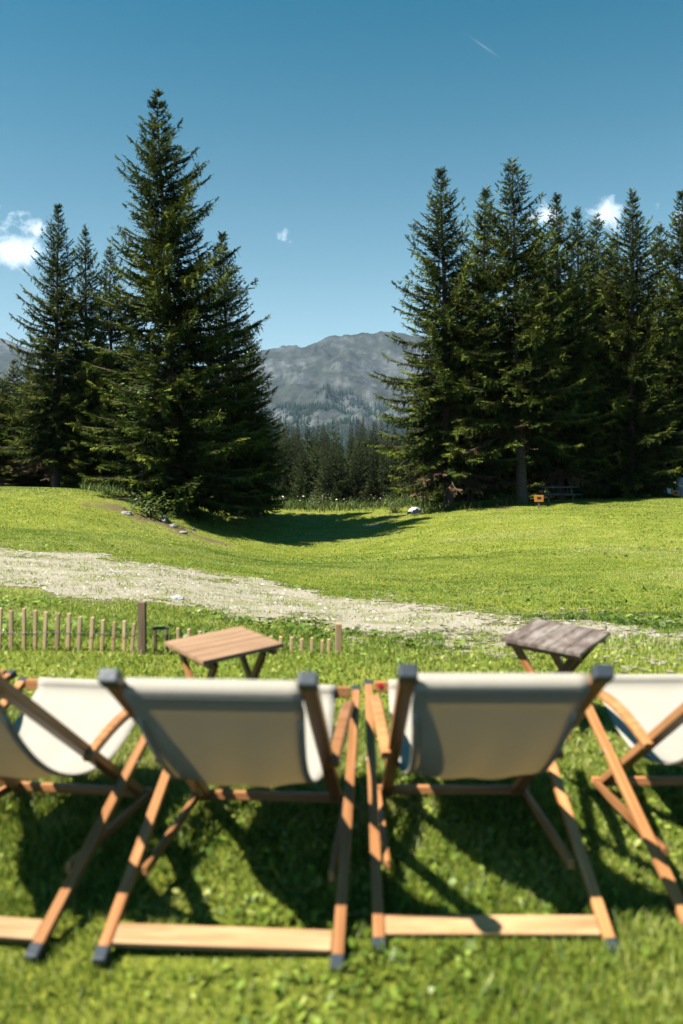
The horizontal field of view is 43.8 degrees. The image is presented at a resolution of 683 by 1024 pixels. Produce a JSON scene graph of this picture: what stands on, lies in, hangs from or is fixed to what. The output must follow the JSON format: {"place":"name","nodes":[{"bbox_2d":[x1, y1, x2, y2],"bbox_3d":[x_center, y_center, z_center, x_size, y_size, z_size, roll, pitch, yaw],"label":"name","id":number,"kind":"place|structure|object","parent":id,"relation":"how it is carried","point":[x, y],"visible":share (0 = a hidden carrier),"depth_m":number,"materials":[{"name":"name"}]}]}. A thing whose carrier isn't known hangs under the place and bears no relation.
{"place":"outdoors","nodes":[
{"label":"outdoors","id":0,"kind":"place"},
{"bbox_2d":[0,329,629,449],"bbox_3d":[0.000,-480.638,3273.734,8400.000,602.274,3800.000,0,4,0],"label":"mountain","id":1,"kind":"structure","parent":0,"point":[302,375],"depth_m":3141.39,"materials":[{"name":"grey stone"}]},
{"bbox_2d":[191,383,424,459],"bbox_3d":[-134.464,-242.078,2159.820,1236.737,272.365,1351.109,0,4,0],"label":"mountain forest","id":2,"kind":"object","parent":1,"relation":"on","point":[312,407],"visible":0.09,"depth_m":2484.32,"materials":[{"name":"green plant"}]},
{"bbox_2d":[0,482,682,1023],"bbox_3d":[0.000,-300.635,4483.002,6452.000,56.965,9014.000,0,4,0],"label":"ground","id":3,"kind":"structure","parent":0,"point":[100,506],"depth_m":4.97,"materials":[{"name":"green plant"}]},
{"bbox_2d":[0,372,11,486],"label":"spruce tree","id":4,"kind":"object","parent":3,"relation":"on","point":[3,412],"visible":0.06,"depth_m":42.11,"materials":[{"name":"green plant"}]},
{"bbox_2d":[0,669,16,680],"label":"deck chair","id":5,"kind":"object","parent":3,"relation":"on","point":[9,675],"visible":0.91,"depth_m":3.48,"materials":[{"name":"brown wood"}]},
{"bbox_2d":[0,385,40,486],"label":"spruce tree","id":6,"kind":"object","parent":3,"relation":"on","point":[9,475],"visible":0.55,"depth_m":38.63,"materials":[{"name":"green plant"}]},
{"bbox_2d":[0,358,50,486],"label":"spruce tree","id":7,"kind":"object","parent":3,"relation":"on","point":[12,370],"visible":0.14,"depth_m":43.49,"materials":[{"name":"green plant"}]},
{"bbox_2d":[9,356,61,478],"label":"spruce tree","id":8,"kind":"object","parent":3,"relation":"on","point":[29,381],"visible":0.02,"depth_m":48.19,"materials":[{"name":"green plant"}]},
{"bbox_2d":[8,378,65,486],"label":"spruce tree","id":9,"kind":"object","parent":3,"relation":"on","point":[43,483],"visible":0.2,"depth_m":39.53,"materials":[{"name":"green plant"}]},
{"bbox_2d":[0,203,114,487],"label":"spruce tree","id":10,"kind":"object","parent":3,"relation":"on","point":[51,437],"visible":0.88,"depth_m":36.15,"materials":[{"name":"green plant"}]},
{"bbox_2d":[0,672,153,964],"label":"deck chair","id":11,"kind":"object","parent":3,"relation":"on","point":[67,727],"visible":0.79,"depth_m":2.84,"materials":[{"name":"white fabric"}]},
{"bbox_2d":[37,223,126,488],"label":"spruce tree","id":12,"kind":"object","parent":3,"relation":"on","point":[91,307],"visible":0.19,"depth_m":38.19,"materials":[{"name":"green plant"}]},
{"bbox_2d":[54,330,140,489],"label":"spruce tree","id":13,"kind":"object","parent":3,"relation":"on","point":[93,466],"visible":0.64,"depth_m":36.36,"materials":[{"name":"green plant"}]},
{"bbox_2d":[67,246,163,473],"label":"spruce tree","id":14,"kind":"object","parent":3,"relation":"on","point":[118,318],"visible":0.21,"depth_m":40.18,"materials":[{"name":"green plant"}]},
{"bbox_2d":[113,314,157,491],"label":"spruce tree","id":15,"kind":"object","parent":3,"relation":"on","point":[134,462],"visible":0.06,"depth_m":42.35,"materials":[{"name":"green plant"}]},
{"bbox_2d":[121,491,182,518],"bbox_3d":[-5.921,-0.226,26.495,2.029,0.870,1.966,-2,4,-20],"label":"shrub","id":16,"kind":"object","parent":3,"relation":"on","point":[151,509],"visible":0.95,"depth_m":26.27,"materials":[{"name":"green plant"}]},
{"bbox_2d":[114,375,198,500],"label":"broadleaf sapling","id":17,"kind":"object","parent":3,"relation":"on","point":[145,390],"visible":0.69,"depth_m":28.69,"materials":[{"name":"green plant"}]},
{"bbox_2d":[159,516,169,521],"bbox_3d":[-5.573,0.216,26.587,0.366,0.225,0.306,1,4,18],"label":"rock","id":18,"kind":"object","parent":3,"relation":"on","point":[164,518],"visible":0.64,"depth_m":26.49,"materials":[{"name":"grey stone"}]},
{"bbox_2d":[0,601,341,654],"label":"picket fence","id":19,"kind":"object","parent":3,"relation":"on","point":[142,622],"visible":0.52,"depth_m":5.56,"materials":[{"name":"brown wood"}]},
{"bbox_2d":[65,88,283,526],"bbox_3d":[-5.864,-7.017,29.698,7.560,15.102,7.266,-4,5,-26],"label":"spruce tree","id":20,"kind":"object","parent":3,"relation":"on","point":[172,471],"visible":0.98,"depth_m":29.00,"materials":[{"name":"green plant"}]},
{"bbox_2d":[165,626,283,679],"bbox_3d":[-0.521,0.827,3.849,0.390,0.486,0.408,-7,8,-34],"label":"side table","id":21,"kind":"object","parent":3,"relation":"on","point":[210,650],"visible":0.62,"depth_m":3.79,"materials":[{"name":"brown wood"}]},
{"bbox_2d":[92,668,360,972],"bbox_3d":[-0.286,0.739,2.680,0.653,0.804,1.247,0,4,3],"label":"deck chair","id":22,"kind":"object","parent":3,"relation":"on","point":[198,734],"visible":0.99,"depth_m":2.26,"materials":[{"name":"white fabric"}]},
{"bbox_2d":[188,231,289,520],"bbox_3d":[-4.708,-5.104,33.185,4.925,11.517,5.751,1,5,36],"label":"spruce tree","id":23,"kind":"object","parent":3,"relation":"on","point":[237,463],"visible":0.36,"depth_m":32.94,"materials":[{"name":"green plant"}]},
{"bbox_2d":[225,322,293,517],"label":"spruce tree","id":24,"kind":"object","parent":3,"relation":"on","point":[267,490],"visible":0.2,"depth_m":35.61,"materials":[{"name":"green plant"}]},
{"bbox_2d":[271,443,292,499],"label":"spruce tree","id":25,"kind":"object","parent":3,"relation":"on","point":[278,484],"visible":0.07,"depth_m":63.52,"materials":[{"name":"green plant"}]},
{"bbox_2d":[274,477,292,501],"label":"spruce tree","id":26,"kind":"object","parent":3,"relation":"on","point":[283,487],"visible":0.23,"depth_m":45.94,"materials":[{"name":"green plant"}]},
{"bbox_2d":[279,428,290,481],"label":"spruce tree","id":27,"kind":"object","parent":3,"relation":"on","point":[284,452],"visible":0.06,"depth_m":79.73,"materials":[{"name":"green plant"}]},
{"bbox_2d":[278,434,292,483],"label":"spruce tree","id":28,"kind":"object","parent":3,"relation":"on","point":[283,460],"visible":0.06,"depth_m":78.82,"materials":[{"name":"green plant"}]},
{"bbox_2d":[278,417,293,456],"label":"spruce tree","id":29,"kind":"object","parent":3,"relation":"on","point":[287,434],"visible":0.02,"depth_m":95.34,"materials":[{"name":"green plant"}]},
{"bbox_2d":[282,442,292,483],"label":"spruce tree","id":30,"kind":"object","parent":3,"relation":"on","point":[287,460],"visible":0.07,"depth_m":78.81,"materials":[{"name":"green plant"}]},
{"bbox_2d":[285,440,303,497],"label":"spruce tree","id":31,"kind":"object","parent":3,"relation":"on","point":[290,475],"visible":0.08,"depth_m":73.67,"materials":[{"name":"green plant"}]},
{"bbox_2d":[288,431,303,480],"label":"spruce tree","id":32,"kind":"object","parent":3,"relation":"on","point":[292,451],"visible":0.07,"depth_m":79.68,"materials":[{"name":"green plant"}]},
{"bbox_2d":[288,422,307,468],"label":"spruce tree","id":33,"kind":"object","parent":3,"relation":"on","point":[298,446],"visible":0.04,"depth_m":86.26,"materials":[{"name":"green plant"}]},
{"bbox_2d":[289,427,309,485],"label":"spruce tree","id":34,"kind":"object","parent":3,"relation":"on","point":[299,440],"visible":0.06,"depth_m":84.20,"materials":[{"name":"green plant"}]},
{"bbox_2d":[290,462,311,502],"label":"spruce tree","id":35,"kind":"object","parent":3,"relation":"on","point":[301,494],"visible":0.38,"depth_m":49.94,"materials":[{"name":"green plant"}]},
{"bbox_2d":[293,434,308,482],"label":"spruce tree","id":36,"kind":"object","parent":3,"relation":"on","point":[298,452],"visible":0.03,"depth_m":81.03,"materials":[{"name":"green plant"}]},
{"bbox_2d":[288,433,316,502],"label":"spruce tree","id":37,"kind":"object","parent":3,"relation":"on","point":[303,472],"visible":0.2,"depth_m":68.03,"materials":[{"name":"green plant"}]},
{"bbox_2d":[302,417,314,470],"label":"spruce tree","id":38,"kind":"object","parent":3,"relation":"on","point":[307,447],"visible":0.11,"depth_m":100.56,"materials":[{"name":"green plant"}]},
{"bbox_2d":[305,428,315,476],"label":"spruce tree","id":39,"kind":"object","parent":3,"relation":"on","point":[311,450],"visible":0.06,"depth_m":87.61,"materials":[{"name":"green plant"}]},
{"bbox_2d":[307,436,319,486],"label":"spruce tree","id":40,"kind":"object","parent":3,"relation":"on","point":[310,459],"visible":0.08,"depth_m":80.97,"materials":[{"name":"green plant"}]},
{"bbox_2d":[307,432,319,480],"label":"spruce tree","id":41,"kind":"object","parent":3,"relation":"on","point":[311,453],"visible":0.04,"depth_m":83.66,"materials":[{"name":"green plant"}]},
{"bbox_2d":[307,432,321,493],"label":"spruce tree","id":42,"kind":"object","parent":3,"relation":"on","point":[316,468],"visible":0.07,"depth_m":80.13,"materials":[{"name":"green plant"}]},
{"bbox_2d":[311,416,321,454],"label":"spruce tree","id":43,"kind":"object","parent":3,"relation":"on","point":[316,433],"visible":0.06,"depth_m":109.07,"materials":[{"name":"green plant"}]},
{"bbox_2d":[301,487,335,505],"bbox_3d":[-1.003,-0.674,41.220,1.943,1.086,1.739,4,6,45],"label":"shrub","id":44,"kind":"object","parent":3,"relation":"on","point":[319,501],"visible":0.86,"depth_m":41.15,"materials":[{"name":"green plant"}]},
{"bbox_2d":[309,439,327,499],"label":"spruce tree","id":45,"kind":"object","parent":3,"relation":"on","point":[320,460],"visible":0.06,"depth_m":69.49,"materials":[{"name":"green plant"}]},
{"bbox_2d":[312,446,329,496],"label":"spruce tree","id":46,"kind":"object","parent":3,"relation":"on","point":[319,476],"visible":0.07,"depth_m":65.46,"materials":[{"name":"green plant"}]},
{"bbox_2d":[309,450,337,503],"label":"spruce tree","id":47,"kind":"object","parent":3,"relation":"on","point":[327,479],"visible":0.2,"depth_m":62.76,"materials":[{"name":"green plant"}]},
{"bbox_2d":[318,426,330,467],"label":"spruce tree","id":48,"kind":"object","parent":3,"relation":"on","point":[325,442],"visible":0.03,"depth_m":82.70,"materials":[{"name":"green plant"}]},
{"bbox_2d":[315,434,334,490],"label":"spruce tree","id":49,"kind":"object","parent":3,"relation":"on","point":[325,456],"visible":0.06,"depth_m":68.02,"materials":[{"name":"green plant"}]},
{"bbox_2d":[313,436,347,502],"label":"spruce tree","id":50,"kind":"object","parent":3,"relation":"on","point":[333,467],"visible":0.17,"depth_m":64.31,"materials":[{"name":"green plant"}]},
{"bbox_2d":[320,447,342,498],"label":"spruce tree","id":51,"kind":"object","parent":3,"relation":"on","point":[330,450],"visible":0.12,"depth_m":64.65,"materials":[{"name":"green plant"}]},
{"bbox_2d":[326,418,342,449],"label":"spruce tree","id":52,"kind":"object","parent":3,"relation":"on","point":[332,434],"visible":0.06,"depth_m":114.41,"materials":[{"name":"green plant"}]},
{"bbox_2d":[329,480,342,502],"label":"spruce tree","id":53,"kind":"object","parent":3,"relation":"on","point":[336,495],"visible":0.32,"depth_m":47.99,"materials":[{"name":"green plant"}]},
{"bbox_2d":[331,430,346,468],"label":"spruce tree","id":54,"kind":"object","parent":3,"relation":"on","point":[335,442],"visible":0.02,"depth_m":83.38,"materials":[{"name":"green plant"}]},
{"bbox_2d":[336,422,345,462],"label":"spruce tree","id":55,"kind":"object","parent":3,"relation":"on","point":[339,443],"visible":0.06,"depth_m":92.01,"materials":[{"name":"green plant"}]},
{"bbox_2d":[335,438,347,497],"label":"spruce tree","id":56,"kind":"object","parent":3,"relation":"on","point":[341,466],"visible":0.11,"depth_m":68.89,"materials":[{"name":"green plant"}]},
{"bbox_2d":[340,431,356,490],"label":"spruce tree","id":57,"kind":"object","parent":3,"relation":"on","point":[348,455],"visible":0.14,"depth_m":68.26,"materials":[{"name":"green plant"}]},
{"bbox_2d":[337,450,364,503],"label":"spruce tree","id":58,"kind":"object","parent":3,"relation":"on","point":[354,496],"visible":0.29,"depth_m":64.22,"materials":[{"name":"green plant"}]},
{"bbox_2d":[342,442,366,501],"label":"spruce tree","id":59,"kind":"object","parent":3,"relation":"on","point":[354,469],"visible":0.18,"depth_m":64.91,"materials":[{"name":"green plant"}]},
{"bbox_2d":[343,429,366,481],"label":"spruce tree","id":60,"kind":"object","parent":3,"relation":"on","point":[350,448],"visible":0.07,"depth_m":70.73,"materials":[{"name":"green plant"}]},
{"bbox_2d":[346,433,369,489],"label":"spruce tree","id":61,"kind":"object","parent":3,"relation":"on","point":[361,462],"visible":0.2,"depth_m":66.72,"materials":[{"name":"green plant"}]},
{"bbox_2d":[356,425,369,465],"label":"spruce tree","id":62,"kind":"object","parent":3,"relation":"on","point":[360,441],"visible":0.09,"depth_m":80.77,"materials":[{"name":"green plant"}]},
{"bbox_2d":[359,426,370,480],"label":"spruce tree","id":63,"kind":"object","parent":3,"relation":"on","point":[366,454],"visible":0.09,"depth_m":74.73,"materials":[{"name":"green plant"}]},
{"bbox_2d":[360,437,370,480],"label":"spruce tree","id":64,"kind":"object","parent":3,"relation":"on","point":[364,458],"visible":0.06,"depth_m":71.38,"materials":[{"name":"green plant"}]},
{"bbox_2d":[359,454,384,503],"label":"spruce tree","id":65,"kind":"object","parent":3,"relation":"on","point":[372,488],"visible":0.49,"depth_m":49.90,"materials":[{"name":"green plant"}]},
{"bbox_2d":[367,421,379,467],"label":"spruce tree","id":66,"kind":"object","parent":3,"relation":"on","point":[371,438],"visible":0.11,"depth_m":83.76,"materials":[{"name":"green plant"}]},
{"bbox_2d":[361,437,386,492],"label":"spruce tree","id":67,"kind":"object","parent":3,"relation":"on","point":[375,456],"visible":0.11,"depth_m":67.21,"materials":[{"name":"green plant"}]},
{"bbox_2d":[79,480,673,516],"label":"meadow herbs","id":68,"kind":"object","parent":3,"relation":"on","point":[309,505],"visible":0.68,"depth_m":39.31,"materials":[{"name":"green plant"}]},
{"bbox_2d":[373,419,384,461],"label":"spruce tree","id":69,"kind":"object","parent":3,"relation":"on","point":[376,438],"visible":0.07,"depth_m":107.76,"materials":[{"name":"green plant"}]},
{"bbox_2d":[375,437,385,484],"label":"spruce tree","id":70,"kind":"object","parent":3,"relation":"on","point":[378,459],"visible":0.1,"depth_m":75.13,"materials":[{"name":"green plant"}]},
{"bbox_2d":[376,441,396,500],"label":"spruce tree","id":71,"kind":"object","parent":3,"relation":"on","point":[384,475],"visible":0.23,"depth_m":62.69,"materials":[{"name":"green plant"}]},
{"bbox_2d":[376,422,396,456],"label":"spruce tree","id":72,"kind":"object","parent":3,"relation":"on","point":[386,439],"visible":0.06,"depth_m":101.50,"materials":[{"name":"green plant"}]},
{"bbox_2d":[382,426,390,468],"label":"spruce tree","id":73,"kind":"object","parent":3,"relation":"on","point":[387,445],"visible":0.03,"depth_m":77.73,"materials":[{"name":"green plant"}]},
{"bbox_2d":[385,473,402,501],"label":"spruce tree","id":74,"kind":"object","parent":3,"relation":"on","point":[392,486],"visible":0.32,"depth_m":46.99,"materials":[{"name":"green plant"}]},
{"bbox_2d":[382,499,405,512],"bbox_3d":[2.361,-0.254,37.777,1.176,0.694,1.140,0,4,0],"label":"shrub","id":75,"kind":"object","parent":3,"relation":"on","point":[393,509],"visible":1,"depth_m":37.77,"materials":[{"name":"green plant"}]},
{"bbox_2d":[385,457,404,495],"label":"spruce tree","id":76,"kind":"object","parent":3,"relation":"on","point":[397,471],"visible":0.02,"depth_m":67.04,"materials":[{"name":"green plant"}]},
{"bbox_2d":[383,444,413,499],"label":"spruce tree","id":77,"kind":"object","parent":3,"relation":"on","point":[390,469],"visible":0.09,"depth_m":62.64,"materials":[{"name":"green plant"}]},
{"bbox_2d":[395,433,405,484],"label":"spruce tree","id":78,"kind":"object","parent":3,"relation":"on","point":[400,463],"visible":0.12,"depth_m":71.41,"materials":[{"name":"green plant"}]},
{"bbox_2d":[403,461,422,500],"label":"spruce tree","id":79,"kind":"object","parent":3,"relation":"on","point":[408,481],"visible":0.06,"depth_m":65.41,"materials":[{"name":"green plant"}]},
{"bbox_2d":[407,507,420,514],"bbox_3d":[3.141,-0.033,36.964,0.502,0.400,0.589,4,5,41],"label":"rock","id":80,"kind":"object","parent":3,"relation":"on","point":[413,510],"visible":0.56,"depth_m":36.79,"materials":[{"name":"stone"}]},
{"bbox_2d":[405,370,432,500],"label":"spruce tree","id":81,"kind":"object","parent":3,"relation":"on","point":[419,472],"visible":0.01,"depth_m":57.38,"materials":[{"name":"green plant"}]},
{"bbox_2d":[363,166,542,508],"bbox_3d":[4.679,-7.381,37.161,8.230,15.329,7.048,0,5,27],"label":"spruce tree","id":82,"kind":"object","parent":3,"relation":"on","point":[431,446],"visible":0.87,"depth_m":36.85,"materials":[{"name":"green plant"}]},
{"bbox_2d":[411,258,514,503],"bbox_3d":[7.205,-7.326,49.497,7.067,15.156,6.791,3,5,38],"label":"spruce tree","id":83,"kind":"object","parent":3,"relation":"on","point":[463,499],"visible":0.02,"depth_m":49.27,"materials":[{"name":"green plant"}]},
{"bbox_2d":[406,184,537,503],"bbox_3d":[6.950,-7.947,41.234,7.373,15.854,6.632,0,5,-28],"label":"spruce tree","id":84,"kind":"object","parent":3,"relation":"on","point":[473,278],"visible":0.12,"depth_m":40.84,"materials":[{"name":"green plant"}]},
{"bbox_2d":[364,664,620,955],"bbox_3d":[0.410,0.734,2.737,0.653,0.804,1.247,0,4,0],"label":"deck chair","id":85,"kind":"object","parent":3,"relation":"on","point":[491,726],"visible":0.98,"depth_m":2.32,"materials":[{"name":"white fabric"}]},
{"bbox_2d":[438,157,606,504],"bbox_3d":[7.482,-7.466,36.244,7.420,15.137,6.419,1,4,16],"label":"spruce tree","id":86,"kind":"object","parent":3,"relation":"on","point":[529,343],"visible":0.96,"depth_m":35.76,"materials":[{"name":"green plant"}]},
{"bbox_2d":[498,228,568,497],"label":"spruce tree","id":87,"kind":"object","parent":3,"relation":"on","point":[530,484],"visible":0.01,"depth_m":49.00,"materials":[{"name":"green plant"}]},
{"bbox_2d":[534,495,543,508],"bbox_3d":[7.912,-0.359,34.081,0.360,0.638,0.075,0,4,0],"label":"marker sign","id":88,"kind":"object","parent":3,"relation":"on","point":[538,498],"visible":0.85,"depth_m":34.04,"materials":[{"name":"orange wood"}]},
{"bbox_2d":[501,619,610,737],"bbox_3d":[1.008,0.814,4.021,0.378,0.485,0.395,7,11,36],"label":"side table","id":89,"kind":"object","parent":3,"relation":"on","point":[573,644],"visible":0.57,"depth_m":3.93,"materials":[{"name":"brown wood"}]},
{"bbox_2d":[532,486,580,502],"bbox_3d":[9.453,-0.760,37.444,1.700,0.732,1.480,-1,4,-7],"label":"picnic table","id":90,"kind":"object","parent":3,"relation":"on","point":[549,494],"visible":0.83,"depth_m":37.35,"materials":[{"name":"grey wood"}]},
{"bbox_2d":[491,192,622,499],"bbox_3d":[9.656,-7.315,38.874,6.268,14.349,7.319,-1,4,10],"label":"spruce tree","id":91,"kind":"object","parent":3,"relation":"on","point":[558,475],"visible":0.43,"depth_m":38.34,"materials":[{"name":"green plant"}]},
{"bbox_2d":[515,207,627,497],"bbox_3d":[12.275,-8.129,44.248,7.220,15.526,6.495,2,6,44],"label":"spruce tree","id":92,"kind":"object","parent":3,"relation":"on","point":[580,243],"visible":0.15,"depth_m":43.90,"materials":[{"name":"green plant"}]},
{"bbox_2d":[560,213,637,465],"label":"spruce tree","id":93,"kind":"object","parent":3,"relation":"on","point":[597,224],"visible":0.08,"depth_m":47.74,"materials":[{"name":"green plant"}]},
{"bbox_2d":[585,235,641,358],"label":"spruce tree","id":94,"kind":"object","parent":3,"relation":"on","point":[608,243],"depth_m":50.78,"materials":[{"name":"green plant"}]},
{"bbox_2d":[559,188,682,499],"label":"spruce tree","id":95,"kind":"object","parent":3,"relation":"on","point":[636,404],"visible":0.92,"depth_m":38.02,"materials":[{"name":"green plant"}]},
{"bbox_2d":[585,674,682,924],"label":"deck chair","id":96,"kind":"object","parent":3,"relation":"on","point":[645,711],"visible":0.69,"depth_m":3.05,"materials":[{"name":"white fabric"}]},
{"bbox_2d":[626,221,682,488],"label":"spruce tree","id":97,"kind":"object","parent":3,"relation":"on","point":[660,230],"visible":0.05,"depth_m":46.88,"materials":[{"name":"green plant"}]},
{"bbox_2d":[637,189,682,480],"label":"spruce tree","id":98,"kind":"object","parent":3,"relation":"on","point":[675,282],"visible":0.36,"depth_m":41.93,"materials":[{"name":"green plant"}]},
{"bbox_2d":[658,315,682,463],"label":"spruce tree","id":99,"kind":"object","parent":3,"relation":"on","point":[678,421],"visible":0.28,"depth_m":41.34,"materials":[{"name":"green plant"}]},
{"bbox_2d":[671,490,679,495],"bbox_3d":[14.948,-0.763,38.063,0.360,0.403,0.075,0,4,0],"label":"marker sign","id":100,"kind":"object","parent":3,"relation":"on","point":[675,492],"visible":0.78,"depth_m":38.02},
{"bbox_2d":[676,477,682,495],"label":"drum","id":101,"kind":"object","parent":3,"relation":"on","point":[679,480],"visible":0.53,"depth_m":38.31,"materials":[{"name":"blue plastic"}]},
{"bbox_2d":[0,545,682,671],"bbox_3d":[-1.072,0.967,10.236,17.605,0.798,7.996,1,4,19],"label":"path","id":102,"kind":"structure","parent":0,"point":[346,623],"depth_m":10.08,"materials":[{"name":"beige gravel"}]},
{"bbox_2d":[169,595,183,599],"bbox_3d":[-1.898,0.983,9.669,0.234,0.066,0.148,-3,5,-33],"label":"rock","id":103,"kind":"object","parent":102,"relation":"on","point":[177,597],"visible":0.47,"depth_m":9.64,"materials":[{"name":"stone"}]},
{"bbox_2d":[0,0,682,365],"label":"sky","id":104,"kind":"structure","parent":0,"point":[323,128],"materials":[{"name":"blue"}]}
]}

